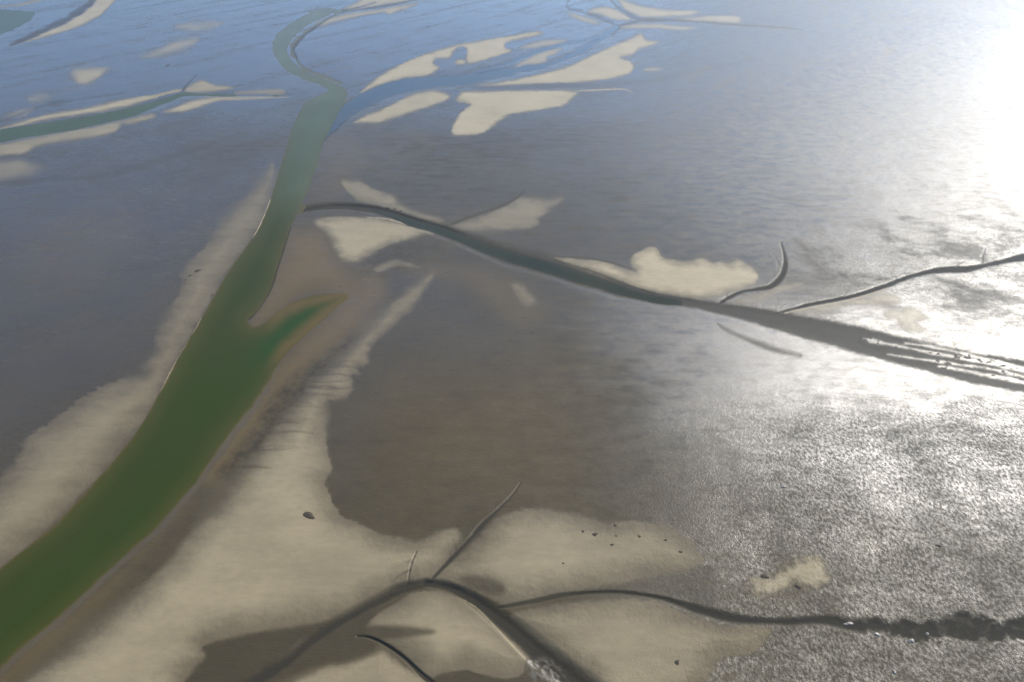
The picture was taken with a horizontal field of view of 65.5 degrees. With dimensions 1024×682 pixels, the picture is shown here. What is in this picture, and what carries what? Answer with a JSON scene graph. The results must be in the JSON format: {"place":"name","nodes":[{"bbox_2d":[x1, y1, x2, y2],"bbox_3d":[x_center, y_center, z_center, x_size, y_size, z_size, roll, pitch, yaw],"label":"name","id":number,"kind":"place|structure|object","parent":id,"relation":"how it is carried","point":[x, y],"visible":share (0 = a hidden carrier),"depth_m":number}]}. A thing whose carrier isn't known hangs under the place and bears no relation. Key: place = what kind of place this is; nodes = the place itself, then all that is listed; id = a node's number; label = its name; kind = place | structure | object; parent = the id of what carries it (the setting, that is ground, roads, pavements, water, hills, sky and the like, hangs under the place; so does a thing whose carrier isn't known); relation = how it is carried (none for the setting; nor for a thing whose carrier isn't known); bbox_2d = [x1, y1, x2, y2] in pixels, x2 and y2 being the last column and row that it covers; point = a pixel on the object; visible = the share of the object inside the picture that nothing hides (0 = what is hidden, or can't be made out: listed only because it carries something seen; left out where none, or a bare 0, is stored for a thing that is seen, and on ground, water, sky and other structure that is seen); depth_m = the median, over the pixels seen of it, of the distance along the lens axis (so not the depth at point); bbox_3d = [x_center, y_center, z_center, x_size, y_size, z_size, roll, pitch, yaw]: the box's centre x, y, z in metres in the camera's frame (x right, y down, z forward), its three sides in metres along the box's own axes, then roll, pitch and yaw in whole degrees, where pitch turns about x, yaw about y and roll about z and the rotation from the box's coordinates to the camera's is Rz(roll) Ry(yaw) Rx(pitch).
{"place":"outdoors","nodes":[
{"label":"outdoors","id":0,"kind":"place"},
{"bbox_2d":[0,8,36,35],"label":"water","id":1,"kind":"structure","parent":0,"point":[11,20],"depth_m":1465.32},
{"bbox_2d":[0,92,286,142],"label":"water","id":2,"kind":"structure","parent":0,"point":[9,134],"depth_m":958.69},
{"bbox_2d":[0,8,351,668],"bbox_3d":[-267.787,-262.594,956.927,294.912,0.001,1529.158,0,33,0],"label":"water","id":3,"kind":"structure","parent":0,"point":[229,359],"depth_m":487.94},
{"bbox_2d":[288,646,424,681],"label":"sandbank","id":4,"kind":"structure","parent":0,"point":[379,664],"depth_m":335.52},
{"bbox_2d":[363,591,533,679],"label":"sandbank","id":5,"kind":"structure","parent":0,"point":[437,634],"depth_m":349.04},
{"bbox_2d":[324,25,617,140],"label":"water","id":6,"kind":"structure","parent":0,"point":[353,106],"depth_m":1099.14},
{"bbox_2d":[0,0,1023,681],"bbox_3d":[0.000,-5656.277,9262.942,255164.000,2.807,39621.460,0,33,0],"label":"tidal flat","id":7,"kind":"structure","parent":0,"point":[840,148],"depth_m":611.76},
{"bbox_2d":[2,108,32,119],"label":"sandbank","id":8,"kind":"structure","parent":7,"relation":"on","point":[16,113],"depth_m":983.14},
{"bbox_2d":[0,158,40,182],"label":"sandbank","id":9,"kind":"structure","parent":7,"relation":"on","point":[15,169],"depth_m":823.36},
{"bbox_2d":[0,0,41,7],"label":"sandbank","id":10,"kind":"structure","parent":7,"relation":"on","point":[28,3],"depth_m":1576.00},
{"bbox_2d":[27,93,51,103],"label":"sandbank","id":11,"kind":"structure","parent":7,"relation":"on","point":[37,98],"depth_m":1036.95},
{"bbox_2d":[9,0,95,46],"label":"tidal gully","id":12,"kind":"object","parent":7,"relation":"in","point":[76,13],"visible":1,"depth_m":1423.12},
{"bbox_2d":[0,92,128,123],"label":"tidal gully","id":13,"kind":"object","parent":7,"relation":"in","point":[5,120],"visible":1,"depth_m":1017.06},
{"bbox_2d":[18,0,115,44],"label":"sandbank","id":14,"kind":"structure","parent":7,"relation":"on","point":[98,8],"depth_m":1462.42},
{"bbox_2d":[0,114,156,156],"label":"sandbank","id":15,"kind":"structure","parent":7,"relation":"on","point":[17,148],"depth_m":907.87},
{"bbox_2d":[71,66,108,85],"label":"sandbank","id":16,"kind":"structure","parent":7,"relation":"on","point":[85,76],"depth_m":1135.86},
{"bbox_2d":[0,89,182,129],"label":"sandbank","id":17,"kind":"structure","parent":7,"relation":"on","point":[117,105],"depth_m":996.78},
{"bbox_2d":[0,134,240,187],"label":"tidal gully","id":18,"kind":"object","parent":7,"relation":"in","point":[142,167],"visible":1,"depth_m":815.38},
{"bbox_2d":[0,161,276,568],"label":"sandbank","id":19,"kind":"structure","parent":7,"relation":"on","point":[63,461],"depth_m":474.32},
{"bbox_2d":[141,37,199,57],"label":"sandbank","id":20,"kind":"structure","parent":7,"relation":"on","point":[177,46],"depth_m":1272.73},
{"bbox_2d":[175,21,223,31],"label":"sandbank","id":21,"kind":"structure","parent":7,"relation":"on","point":[196,26],"depth_m":1405.04},
{"bbox_2d":[185,80,234,92],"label":"sandbank","id":22,"kind":"structure","parent":7,"relation":"on","point":[202,86],"depth_m":1076.26},
{"bbox_2d":[163,97,288,112],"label":"sandbank","id":23,"kind":"structure","parent":7,"relation":"on","point":[193,105],"depth_m":1021.78},
{"bbox_2d":[23,274,461,681],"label":"sandbank","id":24,"kind":"structure","parent":7,"relation":"on","point":[257,552],"depth_m":382.28},
{"bbox_2d":[303,512,314,518],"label":"weed clump","id":25,"kind":"object","parent":24,"relation":"on","point":[308,515],"visible":1,"depth_m":410.09},
{"bbox_2d":[235,89,285,95],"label":"sandbank","id":26,"kind":"structure","parent":7,"relation":"on","point":[271,92],"depth_m":1060.40},
{"bbox_2d":[292,14,341,84],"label":"tidal gully","id":27,"kind":"object","parent":7,"relation":"in","point":[296,45],"visible":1,"depth_m":1324.64},
{"bbox_2d":[315,3,417,26],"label":"sandbank","id":28,"kind":"structure","parent":7,"relation":"on","point":[392,10],"depth_m":1501.40},
{"bbox_2d":[314,216,433,262],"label":"sandbank","id":29,"kind":"structure","parent":7,"relation":"on","point":[357,239],"depth_m":693.31},
{"bbox_2d":[344,0,410,10],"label":"sandbank","id":30,"kind":"structure","parent":7,"relation":"on","point":[362,3],"depth_m":1584.84},
{"bbox_2d":[340,0,416,13],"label":"tidal gully","id":31,"kind":"object","parent":7,"relation":"in","point":[354,10],"visible":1,"depth_m":1546.05},
{"bbox_2d":[341,180,444,225],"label":"sandbank","id":32,"kind":"structure","parent":7,"relation":"on","point":[361,192],"depth_m":755.90},
{"bbox_2d":[358,636,432,681],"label":"tidal gully","id":33,"kind":"object","parent":7,"relation":"in","point":[424,677],"visible":1,"depth_m":340.67},
{"bbox_2d":[374,260,417,272],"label":"sandbank","id":34,"kind":"structure","parent":7,"relation":"on","point":[384,266],"depth_m":644.91},
{"bbox_2d":[353,90,450,123],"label":"sandbank","id":35,"kind":"structure","parent":7,"relation":"on","point":[412,103],"depth_m":1007.23},
{"bbox_2d":[245,581,589,681],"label":"tidal creek","id":36,"kind":"structure","parent":7,"relation":"in","point":[540,655],"depth_m":351.93},
{"bbox_2d":[361,30,542,92],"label":"sandbank","id":37,"kind":"structure","parent":7,"relation":"on","point":[479,51],"depth_m":1218.58},
{"bbox_2d":[455,59,466,64],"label":"sandbank","id":38,"kind":"structure","parent":7,"relation":"on","point":[460,62],"depth_m":1193.01},
{"bbox_2d":[428,485,519,584],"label":"tidal gully","id":39,"kind":"object","parent":7,"relation":"in","point":[480,528],"visible":1,"depth_m":397.79},
{"bbox_2d":[340,25,619,125],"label":"tidal creek","id":40,"kind":"structure","parent":7,"relation":"in","point":[470,73],"depth_m":1107.61},
{"bbox_2d":[451,192,523,225],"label":"tidal gully","id":41,"kind":"object","parent":7,"relation":"in","point":[487,211],"visible":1,"depth_m":735.11},
{"bbox_2d":[450,198,563,232],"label":"sandbank","id":42,"kind":"structure","parent":7,"relation":"on","point":[521,214],"depth_m":722.90},
{"bbox_2d":[451,90,578,135],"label":"sandbank","id":43,"kind":"structure","parent":7,"relation":"on","point":[483,112],"depth_m":1011.05},
{"bbox_2d":[510,283,536,307],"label":"sandbank","id":44,"kind":"structure","parent":7,"relation":"on","point":[526,298],"depth_m":603.79},
{"bbox_2d":[515,48,561,66],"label":"sandbank","id":45,"kind":"structure","parent":7,"relation":"on","point":[540,58],"depth_m":1213.52},
{"bbox_2d":[521,40,566,49],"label":"sandbank","id":46,"kind":"structure","parent":7,"relation":"on","point":[545,43],"depth_m":1290.71},
{"bbox_2d":[497,40,591,66],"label":"tidal gully","id":47,"kind":"object","parent":7,"relation":"in","point":[543,51],"visible":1,"depth_m":1246.73},
{"bbox_2d":[480,34,658,86],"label":"sandbank","id":48,"kind":"structure","parent":7,"relation":"on","point":[608,63],"depth_m":1158.28},
{"bbox_2d":[567,12,599,23],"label":"sandbank","id":49,"kind":"structure","parent":7,"relation":"on","point":[583,19],"depth_m":1455.19},
{"bbox_2d":[566,0,613,25],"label":"tidal gully","id":50,"kind":"object","parent":7,"relation":"in","point":[605,20],"visible":1,"depth_m":1480.83},
{"bbox_2d":[457,58,749,90],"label":"tidal gully","id":51,"kind":"object","parent":7,"relation":"in","point":[659,79],"visible":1,"depth_m":1089.12},
{"bbox_2d":[588,7,629,20],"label":"sandbank","id":52,"kind":"structure","parent":7,"relation":"on","point":[612,13],"depth_m":1501.00},
{"bbox_2d":[609,0,637,19],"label":"tidal gully","id":53,"kind":"object","parent":7,"relation":"in","point":[628,14],"visible":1,"depth_m":1511.08},
{"bbox_2d":[643,67,663,71],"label":"sandbank","id":54,"kind":"structure","parent":7,"relation":"on","point":[652,69],"depth_m":1159.34},
{"bbox_2d":[555,247,759,300],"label":"sandbank","id":55,"kind":"structure","parent":7,"relation":"on","point":[700,279],"depth_m":631.05},
{"bbox_2d":[619,0,698,18],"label":"sandbank","id":56,"kind":"structure","parent":7,"relation":"on","point":[644,11],"depth_m":1509.36},
{"bbox_2d":[621,23,696,30],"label":"sandbank","id":57,"kind":"structure","parent":7,"relation":"on","point":[653,26],"depth_m":1398.27},
{"bbox_2d":[303,204,1023,392],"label":"tidal creek","id":58,"kind":"structure","parent":7,"relation":"in","point":[999,372],"depth_m":553.62},
{"bbox_2d":[612,18,802,35],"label":"tidal gully","id":59,"kind":"object","parent":7,"relation":"in","point":[657,20],"visible":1,"depth_m":1433.67},
{"bbox_2d":[720,243,788,304],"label":"tidal gully","id":60,"kind":"object","parent":7,"relation":"in","point":[778,281],"visible":1,"depth_m":616.19},
{"bbox_2d":[494,592,1023,646],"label":"tidal creek","id":61,"kind":"structure","parent":7,"relation":"in","point":[963,626],"depth_m":356.26},
{"bbox_2d":[717,324,801,356],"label":"tidal gully","id":62,"kind":"object","parent":7,"relation":"in","point":[762,345],"visible":1,"depth_m":546.34},
{"bbox_2d":[734,282,803,305],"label":"sandbank","id":63,"kind":"structure","parent":7,"relation":"on","point":[754,299],"depth_m":603.65},
{"bbox_2d":[748,554,832,602],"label":"sandbank","id":64,"kind":"structure","parent":7,"relation":"on","point":[809,570],"depth_m":377.31},
{"bbox_2d":[760,574,769,578],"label":"weed clump","id":65,"kind":"object","parent":64,"relation":"on","point":[764,576],"visible":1,"depth_m":378.04},
{"bbox_2d":[788,292,902,315],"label":"sandbank","id":66,"kind":"structure","parent":7,"relation":"on","point":[880,300],"depth_m":592.47},
{"bbox_2d":[773,254,1023,315],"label":"tidal creek","id":67,"kind":"structure","parent":7,"relation":"in","point":[971,268],"depth_m":634.03},
{"bbox_2d":[884,305,928,335],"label":"sandbank","id":68,"kind":"structure","parent":7,"relation":"on","point":[908,318],"depth_m":575.73},
{"bbox_2d":[928,272,1023,301],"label":"tidal gully","id":69,"kind":"object","parent":7,"relation":"on","point":[972,290],"visible":1,"depth_m":609.54},
{"bbox_2d":[981,249,985,266],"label":"tidal gully","id":70,"kind":"object","parent":7,"relation":"in","point":[982,262],"visible":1,"depth_m":654.34},
{"bbox_2d":[376,209,681,305],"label":"water","id":71,"kind":"structure","parent":0,"point":[572,275],"depth_m":647.34},
{"bbox_2d":[475,35,599,73],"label":"water","id":72,"kind":"structure","parent":0,"point":[535,52],"depth_m":1252.35},
{"bbox_2d":[434,507,704,607],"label":"sandbank","id":73,"kind":"structure","parent":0,"point":[514,558],"depth_m":387.58},
{"bbox_2d":[510,599,771,681],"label":"sandbank","id":74,"kind":"structure","parent":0,"point":[630,640],"depth_m":348.51},
{"bbox_2d":[679,16,741,24],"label":"sandbank","id":75,"kind":"structure","parent":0,"point":[728,19],"depth_m":1455.19}
]}

